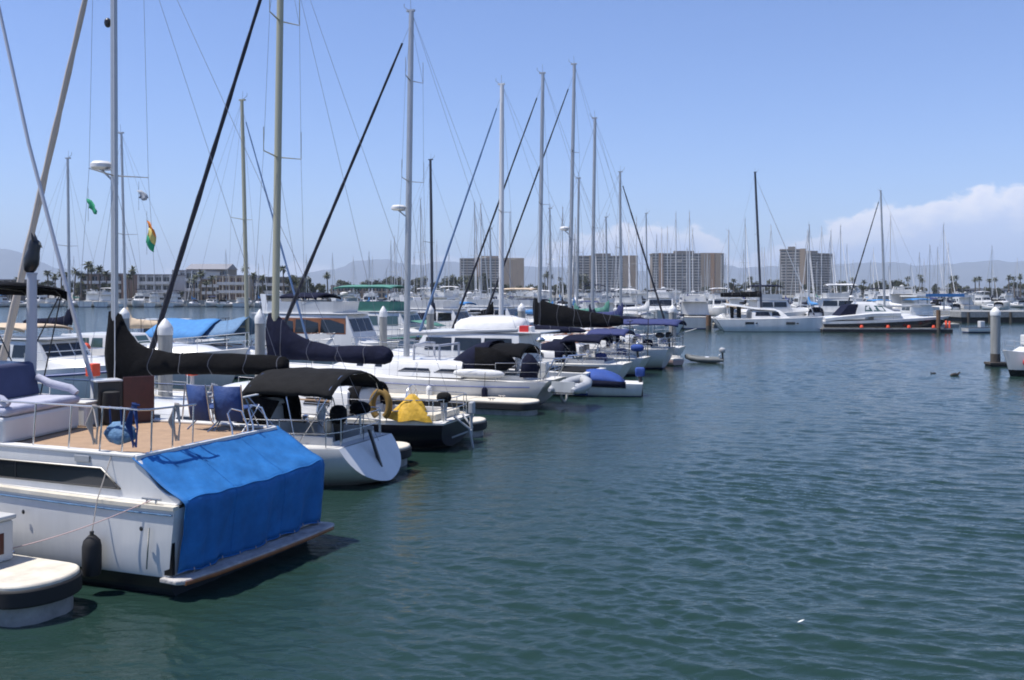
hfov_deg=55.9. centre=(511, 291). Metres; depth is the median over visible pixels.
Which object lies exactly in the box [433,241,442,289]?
sailboat
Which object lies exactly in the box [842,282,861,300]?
motor boat
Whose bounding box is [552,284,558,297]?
broadleaf tree
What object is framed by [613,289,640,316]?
motor boat
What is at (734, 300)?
motor boat
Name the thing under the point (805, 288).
broadleaf tree
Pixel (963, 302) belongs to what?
motor boat
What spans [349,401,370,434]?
barbecue
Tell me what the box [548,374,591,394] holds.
inflatable dinghy
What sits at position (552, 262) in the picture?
sailboat
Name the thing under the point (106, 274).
palm tree
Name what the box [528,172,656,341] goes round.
sailboat
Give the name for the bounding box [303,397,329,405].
window
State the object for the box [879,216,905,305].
sailboat
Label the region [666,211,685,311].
sailboat
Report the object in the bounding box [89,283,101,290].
broadleaf tree
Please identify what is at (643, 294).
motor boat
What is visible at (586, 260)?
tower block
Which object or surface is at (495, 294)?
motor boat
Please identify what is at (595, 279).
sailboat
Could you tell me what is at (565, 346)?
sailboat
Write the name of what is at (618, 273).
sailboat
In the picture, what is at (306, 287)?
sailboat
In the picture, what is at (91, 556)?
fender
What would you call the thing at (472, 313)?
motor boat
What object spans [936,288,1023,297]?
apartment building
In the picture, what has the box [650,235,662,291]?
sailboat
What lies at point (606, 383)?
tender
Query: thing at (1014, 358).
motor boat
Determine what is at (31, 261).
owl decoy
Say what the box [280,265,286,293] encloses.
palm tree
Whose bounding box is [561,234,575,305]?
sailboat
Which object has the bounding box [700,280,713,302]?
motor boat
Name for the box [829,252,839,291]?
sailboat
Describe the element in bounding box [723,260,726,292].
sailboat
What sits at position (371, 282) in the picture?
sailboat
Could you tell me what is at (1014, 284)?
palm tree
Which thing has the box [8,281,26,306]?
sailboat
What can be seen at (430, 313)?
piling
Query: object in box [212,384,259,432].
deck chair
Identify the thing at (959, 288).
broadleaf tree
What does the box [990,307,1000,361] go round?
piling
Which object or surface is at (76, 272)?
palm tree
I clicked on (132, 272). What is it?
palm tree
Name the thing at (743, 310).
sailboat
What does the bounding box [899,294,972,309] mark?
canopy
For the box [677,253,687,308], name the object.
sailboat
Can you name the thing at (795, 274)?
sailboat
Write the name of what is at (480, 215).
sailboat
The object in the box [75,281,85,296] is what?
broadleaf tree
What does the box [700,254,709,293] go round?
sailboat
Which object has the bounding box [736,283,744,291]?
broadleaf tree
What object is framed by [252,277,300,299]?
apartment building
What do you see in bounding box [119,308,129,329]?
piling
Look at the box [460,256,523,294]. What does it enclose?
tower block
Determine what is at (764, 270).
sailboat
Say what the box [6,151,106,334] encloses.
sailboat
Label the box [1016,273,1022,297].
palm tree
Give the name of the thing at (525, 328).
life pack
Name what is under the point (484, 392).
fender
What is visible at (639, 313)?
sailboat
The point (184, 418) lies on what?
window
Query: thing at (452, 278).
broadleaf tree
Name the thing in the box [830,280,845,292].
broadleaf tree
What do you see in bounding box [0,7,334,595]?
boat
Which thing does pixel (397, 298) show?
motor boat
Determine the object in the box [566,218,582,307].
sailboat
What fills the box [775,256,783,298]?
sailboat
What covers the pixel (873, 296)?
motor boat
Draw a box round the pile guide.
[984,362,1006,366]
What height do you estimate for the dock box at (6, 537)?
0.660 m
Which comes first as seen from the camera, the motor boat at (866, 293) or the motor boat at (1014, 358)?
the motor boat at (1014, 358)
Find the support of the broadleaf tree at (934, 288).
on the ground
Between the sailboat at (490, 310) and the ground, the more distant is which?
the ground
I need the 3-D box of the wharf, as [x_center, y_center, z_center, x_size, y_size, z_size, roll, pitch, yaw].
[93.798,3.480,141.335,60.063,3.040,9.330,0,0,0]
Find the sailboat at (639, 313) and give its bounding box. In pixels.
[627,218,645,314]
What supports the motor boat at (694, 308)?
on the water
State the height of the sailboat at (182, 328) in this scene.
15.200 m
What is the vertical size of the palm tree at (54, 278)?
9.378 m
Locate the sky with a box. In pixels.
[0,0,1023,276]
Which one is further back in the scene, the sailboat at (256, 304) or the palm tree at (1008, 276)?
the palm tree at (1008, 276)
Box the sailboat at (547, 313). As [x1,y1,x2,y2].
[451,66,650,375]
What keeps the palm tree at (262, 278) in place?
on the ground
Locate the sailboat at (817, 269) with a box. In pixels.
[816,261,820,302]
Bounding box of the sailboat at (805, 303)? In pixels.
[797,230,815,307]
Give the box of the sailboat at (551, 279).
[504,207,579,333]
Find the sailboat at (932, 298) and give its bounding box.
[923,250,940,304]
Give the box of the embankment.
[8,298,1023,304]
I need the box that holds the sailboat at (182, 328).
[138,94,318,378]
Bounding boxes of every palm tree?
[43,270,51,297]
[49,273,58,297]
[57,270,61,299]
[71,268,80,299]
[76,272,85,299]
[82,261,92,290]
[88,263,96,290]
[95,265,104,290]
[102,270,110,282]
[126,273,131,298]
[128,266,136,299]
[187,278,197,299]
[190,274,199,299]
[197,269,205,299]
[203,280,209,299]
[207,275,217,298]
[249,272,255,299]
[259,274,266,292]
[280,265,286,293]
[323,272,330,300]
[993,277,998,297]
[1005,274,1011,291]
[1009,276,1015,297]
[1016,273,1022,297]
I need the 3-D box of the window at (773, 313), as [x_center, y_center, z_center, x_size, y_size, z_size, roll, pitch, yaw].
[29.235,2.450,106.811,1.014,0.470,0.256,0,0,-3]
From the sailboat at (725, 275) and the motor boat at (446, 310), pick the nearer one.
the motor boat at (446, 310)
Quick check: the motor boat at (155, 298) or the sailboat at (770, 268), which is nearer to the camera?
the sailboat at (770, 268)
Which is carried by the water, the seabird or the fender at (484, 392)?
the seabird
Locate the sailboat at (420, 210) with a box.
[410,197,430,299]
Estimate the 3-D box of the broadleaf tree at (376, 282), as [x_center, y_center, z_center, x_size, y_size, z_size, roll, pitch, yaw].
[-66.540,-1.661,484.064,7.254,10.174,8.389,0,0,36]
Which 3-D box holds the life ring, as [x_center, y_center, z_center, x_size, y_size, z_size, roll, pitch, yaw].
[-3.624,3.083,26.625,0.709,0.843,0.181,0,0,20]
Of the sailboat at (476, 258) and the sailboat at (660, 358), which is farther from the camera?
the sailboat at (476, 258)
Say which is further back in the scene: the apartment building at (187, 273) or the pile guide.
the apartment building at (187, 273)
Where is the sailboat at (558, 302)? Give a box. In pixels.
[557,261,564,305]
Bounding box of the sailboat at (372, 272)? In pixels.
[371,257,376,290]
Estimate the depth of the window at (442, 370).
37.13 m
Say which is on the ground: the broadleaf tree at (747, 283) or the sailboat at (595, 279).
the broadleaf tree at (747, 283)
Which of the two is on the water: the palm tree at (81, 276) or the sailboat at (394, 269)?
the sailboat at (394, 269)
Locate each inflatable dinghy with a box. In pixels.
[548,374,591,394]
[685,348,725,362]
[961,321,1001,332]
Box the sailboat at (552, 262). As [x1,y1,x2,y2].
[542,205,561,302]
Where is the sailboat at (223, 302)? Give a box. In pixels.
[216,258,232,306]
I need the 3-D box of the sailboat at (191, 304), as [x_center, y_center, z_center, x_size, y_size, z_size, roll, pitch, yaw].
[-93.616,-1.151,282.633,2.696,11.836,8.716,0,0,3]
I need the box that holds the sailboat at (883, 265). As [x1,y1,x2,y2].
[843,190,931,319]
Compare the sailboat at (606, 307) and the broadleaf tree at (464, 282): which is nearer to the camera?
the sailboat at (606, 307)
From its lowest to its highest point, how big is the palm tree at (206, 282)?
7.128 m
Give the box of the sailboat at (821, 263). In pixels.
[812,226,830,306]
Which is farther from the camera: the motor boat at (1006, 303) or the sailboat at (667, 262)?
the motor boat at (1006, 303)
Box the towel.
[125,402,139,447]
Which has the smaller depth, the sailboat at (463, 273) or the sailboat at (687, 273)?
the sailboat at (687, 273)
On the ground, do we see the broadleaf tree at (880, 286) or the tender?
the broadleaf tree at (880, 286)
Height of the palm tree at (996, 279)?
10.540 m
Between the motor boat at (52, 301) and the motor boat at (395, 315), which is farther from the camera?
the motor boat at (52, 301)
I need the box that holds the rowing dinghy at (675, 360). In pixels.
[667,355,683,365]
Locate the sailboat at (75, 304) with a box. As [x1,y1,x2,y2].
[65,259,78,306]
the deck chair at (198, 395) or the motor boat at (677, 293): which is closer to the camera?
the deck chair at (198, 395)
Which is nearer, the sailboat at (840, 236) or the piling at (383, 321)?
the piling at (383, 321)
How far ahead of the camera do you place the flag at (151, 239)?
25.83 m
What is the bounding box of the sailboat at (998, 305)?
[982,245,1008,309]
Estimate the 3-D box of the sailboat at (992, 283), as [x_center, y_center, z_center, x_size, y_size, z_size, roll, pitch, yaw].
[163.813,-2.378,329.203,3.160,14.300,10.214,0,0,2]
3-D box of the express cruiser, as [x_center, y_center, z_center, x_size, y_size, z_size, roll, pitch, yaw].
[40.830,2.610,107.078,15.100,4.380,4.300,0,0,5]
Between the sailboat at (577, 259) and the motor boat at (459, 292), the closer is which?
the sailboat at (577, 259)
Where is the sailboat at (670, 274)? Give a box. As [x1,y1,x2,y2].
[666,247,678,304]
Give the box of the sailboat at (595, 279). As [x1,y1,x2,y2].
[590,251,601,290]
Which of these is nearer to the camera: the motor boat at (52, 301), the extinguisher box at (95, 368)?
the extinguisher box at (95, 368)
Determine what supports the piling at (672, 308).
in the water
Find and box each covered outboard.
[323,405,346,441]
[436,392,451,420]
[630,344,643,357]
[665,332,671,348]
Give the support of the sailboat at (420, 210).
on the water
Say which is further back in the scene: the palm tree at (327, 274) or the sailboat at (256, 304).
the palm tree at (327, 274)
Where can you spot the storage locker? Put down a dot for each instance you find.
(84, 412)
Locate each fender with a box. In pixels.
[82,456,110,578]
[426,371,431,394]
[481,382,487,396]
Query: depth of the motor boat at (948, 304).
218.74 m
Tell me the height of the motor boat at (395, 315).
6.772 m
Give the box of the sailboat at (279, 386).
[0,0,400,485]
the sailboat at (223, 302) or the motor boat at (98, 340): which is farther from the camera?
the sailboat at (223, 302)
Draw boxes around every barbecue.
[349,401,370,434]
[655,333,664,348]
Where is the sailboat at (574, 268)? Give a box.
[565,231,582,308]
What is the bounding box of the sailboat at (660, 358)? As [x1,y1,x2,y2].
[484,62,686,368]
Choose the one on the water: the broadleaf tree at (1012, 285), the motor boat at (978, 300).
the motor boat at (978, 300)
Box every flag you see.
[86,199,96,213]
[137,190,147,200]
[146,221,155,251]
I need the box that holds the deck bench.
[0,361,79,442]
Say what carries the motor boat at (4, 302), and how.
on the water
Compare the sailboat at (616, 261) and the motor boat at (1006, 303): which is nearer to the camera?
the sailboat at (616, 261)
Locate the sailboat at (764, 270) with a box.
[762,248,768,293]
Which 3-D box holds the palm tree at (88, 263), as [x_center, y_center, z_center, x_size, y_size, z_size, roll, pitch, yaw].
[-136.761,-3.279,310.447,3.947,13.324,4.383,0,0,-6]
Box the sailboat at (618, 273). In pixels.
[615,229,629,296]
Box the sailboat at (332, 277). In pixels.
[327,254,336,300]
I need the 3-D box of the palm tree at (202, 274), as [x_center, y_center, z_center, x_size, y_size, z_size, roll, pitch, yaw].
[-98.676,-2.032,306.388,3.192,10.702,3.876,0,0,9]
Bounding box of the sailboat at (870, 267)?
[863,261,875,300]
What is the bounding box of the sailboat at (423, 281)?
[419,265,427,296]
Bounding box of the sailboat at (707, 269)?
[705,254,709,292]
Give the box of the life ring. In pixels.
[369,389,392,418]
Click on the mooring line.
(82, 527)
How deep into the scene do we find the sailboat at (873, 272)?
222.16 m
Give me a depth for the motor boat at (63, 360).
36.54 m
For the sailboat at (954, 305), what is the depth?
189.97 m
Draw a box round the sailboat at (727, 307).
[705,229,752,322]
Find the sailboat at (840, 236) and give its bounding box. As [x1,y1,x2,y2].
[830,226,848,291]
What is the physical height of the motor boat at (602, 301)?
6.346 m
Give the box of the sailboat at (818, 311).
[799,225,823,316]
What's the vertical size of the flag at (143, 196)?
0.770 m
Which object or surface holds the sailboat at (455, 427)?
on the water
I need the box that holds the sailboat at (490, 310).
[459,226,532,322]
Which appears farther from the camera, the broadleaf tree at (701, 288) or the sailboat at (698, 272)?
the broadleaf tree at (701, 288)
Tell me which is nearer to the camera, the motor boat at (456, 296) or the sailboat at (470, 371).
the sailboat at (470, 371)
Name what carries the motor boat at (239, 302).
on the water
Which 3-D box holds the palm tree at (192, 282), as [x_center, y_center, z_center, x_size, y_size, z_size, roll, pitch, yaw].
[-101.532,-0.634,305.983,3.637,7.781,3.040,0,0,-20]
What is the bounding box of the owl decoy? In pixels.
[23,233,41,272]
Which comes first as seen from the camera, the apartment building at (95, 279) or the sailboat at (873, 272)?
the sailboat at (873, 272)
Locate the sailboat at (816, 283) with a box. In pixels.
[813,261,820,301]
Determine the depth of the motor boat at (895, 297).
157.08 m
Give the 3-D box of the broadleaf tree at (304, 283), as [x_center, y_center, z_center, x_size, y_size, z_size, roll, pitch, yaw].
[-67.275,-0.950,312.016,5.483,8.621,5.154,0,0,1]
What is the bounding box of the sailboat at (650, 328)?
[587,213,682,334]
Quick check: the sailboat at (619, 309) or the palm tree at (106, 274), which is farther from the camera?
the palm tree at (106, 274)
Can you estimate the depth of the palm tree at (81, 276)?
305.80 m
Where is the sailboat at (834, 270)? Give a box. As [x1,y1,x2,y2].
[824,235,837,292]
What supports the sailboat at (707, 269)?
on the water
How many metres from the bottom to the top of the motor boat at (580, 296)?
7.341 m
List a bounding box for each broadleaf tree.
[38,280,56,296]
[62,280,76,294]
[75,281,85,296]
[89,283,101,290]
[101,282,110,291]
[177,290,183,297]
[253,284,268,297]
[285,274,302,299]
[295,276,312,292]
[305,281,316,299]
[310,283,321,292]
[317,284,326,299]
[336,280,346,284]
[373,279,383,284]
[382,276,389,284]
[387,276,402,292]
[396,277,403,294]
[411,278,425,294]
[419,276,427,294]
[429,281,442,291]
[441,274,456,291]
[452,280,460,290]
[458,275,473,296]
[465,274,478,292]
[477,272,489,292]
[477,279,492,292]
[504,283,513,292]
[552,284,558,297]
[557,282,567,294]
[579,274,590,292]
[700,286,710,293]
[720,282,735,292]
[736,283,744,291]
[744,282,753,291]
[748,281,758,290]
[767,279,778,293]
[771,281,784,294]
[801,283,812,292]
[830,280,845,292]
[854,284,865,295]
[874,279,887,290]
[885,280,896,288]
[897,280,909,288]
[931,284,939,297]
[946,280,961,293]
[955,287,966,293]
[984,287,990,294]
[993,287,1002,294]
[1003,281,1018,287]
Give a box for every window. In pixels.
[0,458,120,489]
[176,416,211,420]
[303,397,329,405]
[399,368,429,371]
[435,369,457,372]
[755,312,770,315]
[772,312,780,315]
[874,305,885,310]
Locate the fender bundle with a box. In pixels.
[103,406,135,444]
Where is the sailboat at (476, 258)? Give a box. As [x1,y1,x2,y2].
[469,219,484,291]
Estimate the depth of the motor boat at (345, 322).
52.93 m
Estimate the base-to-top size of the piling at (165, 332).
4.770 m
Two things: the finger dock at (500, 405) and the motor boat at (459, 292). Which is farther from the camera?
the motor boat at (459, 292)
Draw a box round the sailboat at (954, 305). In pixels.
[939,244,960,309]
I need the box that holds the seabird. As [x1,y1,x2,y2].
[950,372,960,375]
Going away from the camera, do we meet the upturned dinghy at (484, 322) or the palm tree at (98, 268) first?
the upturned dinghy at (484, 322)
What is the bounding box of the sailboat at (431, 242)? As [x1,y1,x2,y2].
[375,155,481,328]
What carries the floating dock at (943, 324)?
on the water
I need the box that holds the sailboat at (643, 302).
[637,237,646,304]
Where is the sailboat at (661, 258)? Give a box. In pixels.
[655,228,668,286]
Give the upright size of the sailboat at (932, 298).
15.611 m
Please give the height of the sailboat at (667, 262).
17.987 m
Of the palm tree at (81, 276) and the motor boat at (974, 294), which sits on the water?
the motor boat at (974, 294)
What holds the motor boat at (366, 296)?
on the water
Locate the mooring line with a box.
[13,500,151,548]
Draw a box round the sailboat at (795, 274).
[789,248,801,303]
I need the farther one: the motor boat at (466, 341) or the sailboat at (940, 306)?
the sailboat at (940, 306)
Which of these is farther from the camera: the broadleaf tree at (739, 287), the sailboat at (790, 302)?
the broadleaf tree at (739, 287)
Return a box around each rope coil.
[85,404,99,443]
[168,403,181,440]
[208,383,217,414]
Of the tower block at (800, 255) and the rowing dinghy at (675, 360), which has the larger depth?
the tower block at (800, 255)
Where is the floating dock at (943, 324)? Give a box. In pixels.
[712,323,958,326]
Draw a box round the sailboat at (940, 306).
[930,225,958,309]
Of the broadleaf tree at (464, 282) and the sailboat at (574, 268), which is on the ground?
the broadleaf tree at (464, 282)
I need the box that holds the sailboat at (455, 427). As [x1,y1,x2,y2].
[149,0,474,448]
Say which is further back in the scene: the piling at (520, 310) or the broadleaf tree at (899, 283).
the broadleaf tree at (899, 283)
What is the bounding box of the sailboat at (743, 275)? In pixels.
[738,249,748,304]
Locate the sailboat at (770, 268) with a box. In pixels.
[763,230,777,293]
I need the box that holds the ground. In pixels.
[49,292,934,299]
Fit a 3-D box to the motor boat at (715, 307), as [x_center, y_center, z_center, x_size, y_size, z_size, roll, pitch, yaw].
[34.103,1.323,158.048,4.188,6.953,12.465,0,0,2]
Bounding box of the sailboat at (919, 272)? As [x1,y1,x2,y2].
[913,253,923,291]
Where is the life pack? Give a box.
[517,326,534,331]
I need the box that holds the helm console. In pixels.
[90,376,153,424]
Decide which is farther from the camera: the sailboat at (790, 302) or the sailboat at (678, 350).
the sailboat at (790, 302)
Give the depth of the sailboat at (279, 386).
23.80 m
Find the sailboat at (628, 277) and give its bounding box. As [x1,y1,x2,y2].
[622,222,637,297]
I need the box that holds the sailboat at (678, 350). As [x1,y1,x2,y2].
[529,111,685,355]
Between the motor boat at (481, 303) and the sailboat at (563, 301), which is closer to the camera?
the motor boat at (481, 303)
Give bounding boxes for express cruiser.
[817,296,949,328]
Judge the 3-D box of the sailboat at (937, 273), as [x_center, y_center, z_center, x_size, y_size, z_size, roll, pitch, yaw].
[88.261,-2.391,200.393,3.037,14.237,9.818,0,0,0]
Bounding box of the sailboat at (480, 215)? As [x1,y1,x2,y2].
[470,203,489,298]
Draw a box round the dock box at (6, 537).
[0,512,15,561]
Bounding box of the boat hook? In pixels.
[661,328,696,340]
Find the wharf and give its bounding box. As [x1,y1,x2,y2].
[933,306,1023,322]
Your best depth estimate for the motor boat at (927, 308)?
126.21 m
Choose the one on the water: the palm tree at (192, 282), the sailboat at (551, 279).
the sailboat at (551, 279)
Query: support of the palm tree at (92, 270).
on the ground
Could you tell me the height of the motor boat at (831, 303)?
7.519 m
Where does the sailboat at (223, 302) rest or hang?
on the water
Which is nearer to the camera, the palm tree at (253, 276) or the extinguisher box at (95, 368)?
the extinguisher box at (95, 368)
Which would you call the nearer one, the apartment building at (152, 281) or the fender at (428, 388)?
the fender at (428, 388)
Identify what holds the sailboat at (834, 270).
on the water
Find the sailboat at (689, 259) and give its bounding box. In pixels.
[678,212,699,306]
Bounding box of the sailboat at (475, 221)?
[465,203,484,309]
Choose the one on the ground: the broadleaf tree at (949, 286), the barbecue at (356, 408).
the broadleaf tree at (949, 286)
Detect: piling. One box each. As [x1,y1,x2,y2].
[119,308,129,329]
[157,318,172,396]
[255,309,265,376]
[379,306,386,346]
[427,305,433,329]
[518,303,525,317]
[669,305,676,345]
[706,315,710,329]
[936,310,940,332]
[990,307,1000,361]
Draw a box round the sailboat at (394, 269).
[387,237,400,300]
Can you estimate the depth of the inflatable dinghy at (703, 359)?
59.40 m
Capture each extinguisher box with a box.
[86,363,99,398]
[186,374,194,384]
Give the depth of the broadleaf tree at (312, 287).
318.39 m
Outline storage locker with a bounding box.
[75,398,96,426]
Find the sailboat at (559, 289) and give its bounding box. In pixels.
[555,272,561,302]
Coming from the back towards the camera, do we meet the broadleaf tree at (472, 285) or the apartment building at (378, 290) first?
the apartment building at (378, 290)
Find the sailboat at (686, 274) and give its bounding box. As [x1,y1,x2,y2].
[680,249,691,308]
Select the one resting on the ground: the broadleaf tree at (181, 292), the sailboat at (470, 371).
the broadleaf tree at (181, 292)
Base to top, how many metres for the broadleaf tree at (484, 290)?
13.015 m
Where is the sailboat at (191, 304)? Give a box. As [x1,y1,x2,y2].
[186,271,200,306]
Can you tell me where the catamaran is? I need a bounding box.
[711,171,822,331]
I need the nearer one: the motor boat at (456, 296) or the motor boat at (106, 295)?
the motor boat at (456, 296)
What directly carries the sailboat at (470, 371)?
on the water
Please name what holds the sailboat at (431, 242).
on the water
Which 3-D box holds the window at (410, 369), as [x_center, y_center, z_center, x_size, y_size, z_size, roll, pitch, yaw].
[-3.822,3.050,37.694,1.454,0.148,0.079,0,0,25]
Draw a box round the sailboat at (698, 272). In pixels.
[694,251,703,293]
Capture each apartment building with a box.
[0,279,39,299]
[82,273,137,299]
[137,274,185,299]
[172,270,220,299]
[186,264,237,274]
[201,278,220,299]
[215,275,259,299]
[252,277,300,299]
[331,285,396,297]
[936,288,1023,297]
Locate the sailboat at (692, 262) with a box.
[684,230,700,295]
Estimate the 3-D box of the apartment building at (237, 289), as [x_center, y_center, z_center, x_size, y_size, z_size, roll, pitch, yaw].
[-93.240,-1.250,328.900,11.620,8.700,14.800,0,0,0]
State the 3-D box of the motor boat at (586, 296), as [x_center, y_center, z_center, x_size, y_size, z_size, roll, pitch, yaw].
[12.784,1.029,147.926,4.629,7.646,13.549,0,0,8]
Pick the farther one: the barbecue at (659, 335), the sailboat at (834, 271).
the sailboat at (834, 271)
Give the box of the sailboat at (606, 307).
[563,213,645,333]
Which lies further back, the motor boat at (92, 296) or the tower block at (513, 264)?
the tower block at (513, 264)
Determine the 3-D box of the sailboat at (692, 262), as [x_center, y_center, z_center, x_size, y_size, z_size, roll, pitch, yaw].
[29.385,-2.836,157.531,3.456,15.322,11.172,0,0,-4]
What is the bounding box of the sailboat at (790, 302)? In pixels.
[781,259,792,305]
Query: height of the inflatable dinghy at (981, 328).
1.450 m
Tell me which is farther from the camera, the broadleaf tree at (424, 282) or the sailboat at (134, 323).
the broadleaf tree at (424, 282)
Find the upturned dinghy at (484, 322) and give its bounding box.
[454,315,529,329]
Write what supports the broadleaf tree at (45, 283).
on the ground
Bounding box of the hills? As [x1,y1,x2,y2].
[0,249,1023,291]
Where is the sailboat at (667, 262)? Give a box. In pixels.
[660,226,679,310]
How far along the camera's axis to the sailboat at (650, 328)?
99.88 m
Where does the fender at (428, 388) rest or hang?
hanging from the sailboat at (470, 371)
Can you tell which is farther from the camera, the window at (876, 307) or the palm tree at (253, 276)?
the palm tree at (253, 276)
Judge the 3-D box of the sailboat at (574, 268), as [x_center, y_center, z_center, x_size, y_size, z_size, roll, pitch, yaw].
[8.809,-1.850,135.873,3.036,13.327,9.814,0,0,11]
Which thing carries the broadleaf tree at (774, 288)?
on the ground
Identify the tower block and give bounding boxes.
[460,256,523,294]
[572,253,637,294]
[649,251,723,293]
[779,247,805,294]
[806,251,832,294]
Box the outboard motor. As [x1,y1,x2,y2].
[635,367,644,395]
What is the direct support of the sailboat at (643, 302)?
on the water
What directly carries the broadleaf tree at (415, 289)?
on the ground
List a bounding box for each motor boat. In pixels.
[0,297,10,306]
[0,323,146,398]
[26,295,46,306]
[40,298,63,306]
[61,332,248,390]
[77,289,103,306]
[94,282,110,306]
[118,299,132,306]
[131,289,149,306]
[138,318,229,343]
[143,291,163,306]
[161,290,183,306]
[205,296,218,306]
[233,297,251,306]
[236,255,399,364]
[331,268,458,348]
[344,289,360,300]
[352,329,606,396]
[363,283,378,300]
[390,291,401,300]
[399,266,469,328]
[421,289,454,299]
[440,286,458,299]
[449,287,464,307]
[459,301,480,315]
[462,272,553,333]
[462,282,487,307]
[488,288,498,298]
[497,274,578,327]
[511,290,524,298]
[515,298,549,301]
[521,287,548,298]
[533,280,554,303]
[578,289,586,305]
[582,284,605,307]
[595,291,615,311]
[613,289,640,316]
[622,281,643,311]
[640,287,680,318]
[640,290,645,300]
[672,289,681,301]
[677,290,691,303]
[678,291,712,328]
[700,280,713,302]
[707,288,730,316]
[721,273,809,317]
[729,297,747,308]
[790,277,863,315]
[791,279,815,307]
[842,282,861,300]
[862,289,878,299]
[864,288,886,301]
[866,299,894,310]
[870,276,913,311]
[895,298,934,316]
[913,286,939,310]
[934,299,950,305]
[953,290,979,309]
[968,287,980,302]
[974,289,993,307]
[992,298,1010,306]
[999,290,1018,302]
[1002,335,1023,376]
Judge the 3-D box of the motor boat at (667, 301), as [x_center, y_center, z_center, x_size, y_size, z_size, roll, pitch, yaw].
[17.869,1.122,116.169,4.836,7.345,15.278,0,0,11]
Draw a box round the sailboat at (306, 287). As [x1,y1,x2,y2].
[303,260,310,300]
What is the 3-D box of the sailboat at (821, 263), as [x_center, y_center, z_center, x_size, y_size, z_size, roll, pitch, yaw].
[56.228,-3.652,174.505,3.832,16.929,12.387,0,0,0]
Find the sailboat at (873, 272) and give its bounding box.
[865,248,879,295]
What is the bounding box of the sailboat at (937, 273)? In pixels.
[930,248,946,305]
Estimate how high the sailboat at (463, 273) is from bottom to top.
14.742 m
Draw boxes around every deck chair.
[185,383,235,431]
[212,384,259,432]
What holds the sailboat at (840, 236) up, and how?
on the water
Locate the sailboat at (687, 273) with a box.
[681,249,691,300]
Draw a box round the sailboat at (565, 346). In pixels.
[410,76,632,377]
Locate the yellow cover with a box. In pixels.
[388,394,431,422]
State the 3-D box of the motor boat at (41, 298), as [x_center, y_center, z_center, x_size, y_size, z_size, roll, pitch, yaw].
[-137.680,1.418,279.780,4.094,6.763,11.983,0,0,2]
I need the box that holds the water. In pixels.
[0,303,1023,679]
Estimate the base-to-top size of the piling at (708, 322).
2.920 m
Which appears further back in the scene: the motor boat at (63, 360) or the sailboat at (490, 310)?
the sailboat at (490, 310)
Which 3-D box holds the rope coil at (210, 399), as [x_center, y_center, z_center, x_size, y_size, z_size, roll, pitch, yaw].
[-5.471,1.964,17.645,0.257,0.579,0.143,0,0,23]
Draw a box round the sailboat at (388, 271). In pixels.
[384,245,395,299]
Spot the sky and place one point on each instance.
(832, 104)
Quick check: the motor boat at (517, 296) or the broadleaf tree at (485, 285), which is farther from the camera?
the broadleaf tree at (485, 285)
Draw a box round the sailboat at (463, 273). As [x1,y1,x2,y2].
[459,258,466,290]
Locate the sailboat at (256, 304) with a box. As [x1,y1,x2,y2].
[254,264,262,306]
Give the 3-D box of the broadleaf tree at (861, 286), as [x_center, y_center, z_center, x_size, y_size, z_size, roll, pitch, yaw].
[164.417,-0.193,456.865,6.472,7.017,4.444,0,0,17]
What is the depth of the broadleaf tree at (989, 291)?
455.87 m
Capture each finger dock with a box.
[0,551,81,626]
[389,393,540,415]
[396,441,411,466]
[463,416,486,437]
[820,328,952,332]
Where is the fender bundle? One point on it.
(112, 433)
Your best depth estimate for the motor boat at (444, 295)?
134.13 m
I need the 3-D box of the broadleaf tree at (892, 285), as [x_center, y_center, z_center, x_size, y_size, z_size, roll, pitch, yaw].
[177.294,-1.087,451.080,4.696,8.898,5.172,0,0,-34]
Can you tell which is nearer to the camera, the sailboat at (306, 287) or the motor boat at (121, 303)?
the sailboat at (306, 287)
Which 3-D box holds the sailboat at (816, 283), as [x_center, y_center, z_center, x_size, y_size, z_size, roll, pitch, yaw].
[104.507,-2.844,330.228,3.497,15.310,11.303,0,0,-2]
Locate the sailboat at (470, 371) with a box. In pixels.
[265,0,585,403]
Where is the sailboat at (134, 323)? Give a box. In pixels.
[79,124,225,343]
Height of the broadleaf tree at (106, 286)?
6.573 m
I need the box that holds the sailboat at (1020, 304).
[1010,259,1023,307]
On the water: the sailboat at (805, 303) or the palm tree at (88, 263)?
the sailboat at (805, 303)
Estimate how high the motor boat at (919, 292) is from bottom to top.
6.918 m
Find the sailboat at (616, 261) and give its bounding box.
[610,236,622,293]
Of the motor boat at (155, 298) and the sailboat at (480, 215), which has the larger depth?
the motor boat at (155, 298)
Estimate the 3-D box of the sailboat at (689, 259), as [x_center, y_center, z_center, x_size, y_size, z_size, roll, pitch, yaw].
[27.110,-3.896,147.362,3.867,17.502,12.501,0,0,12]
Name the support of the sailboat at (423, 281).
on the water
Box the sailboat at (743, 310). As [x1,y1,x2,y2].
[734,225,751,312]
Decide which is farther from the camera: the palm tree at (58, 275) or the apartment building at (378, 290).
the apartment building at (378, 290)
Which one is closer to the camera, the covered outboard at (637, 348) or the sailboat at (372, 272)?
the covered outboard at (637, 348)
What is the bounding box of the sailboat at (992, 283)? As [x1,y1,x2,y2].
[987,265,997,297]
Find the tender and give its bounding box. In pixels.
[586,369,642,396]
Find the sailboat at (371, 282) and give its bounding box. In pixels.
[363,252,374,300]
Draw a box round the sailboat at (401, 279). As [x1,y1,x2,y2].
[400,262,402,294]
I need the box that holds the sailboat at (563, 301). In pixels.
[553,206,573,306]
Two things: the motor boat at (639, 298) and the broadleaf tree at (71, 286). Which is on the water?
the motor boat at (639, 298)
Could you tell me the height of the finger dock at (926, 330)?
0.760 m
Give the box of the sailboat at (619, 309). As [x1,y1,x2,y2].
[541,166,666,341]

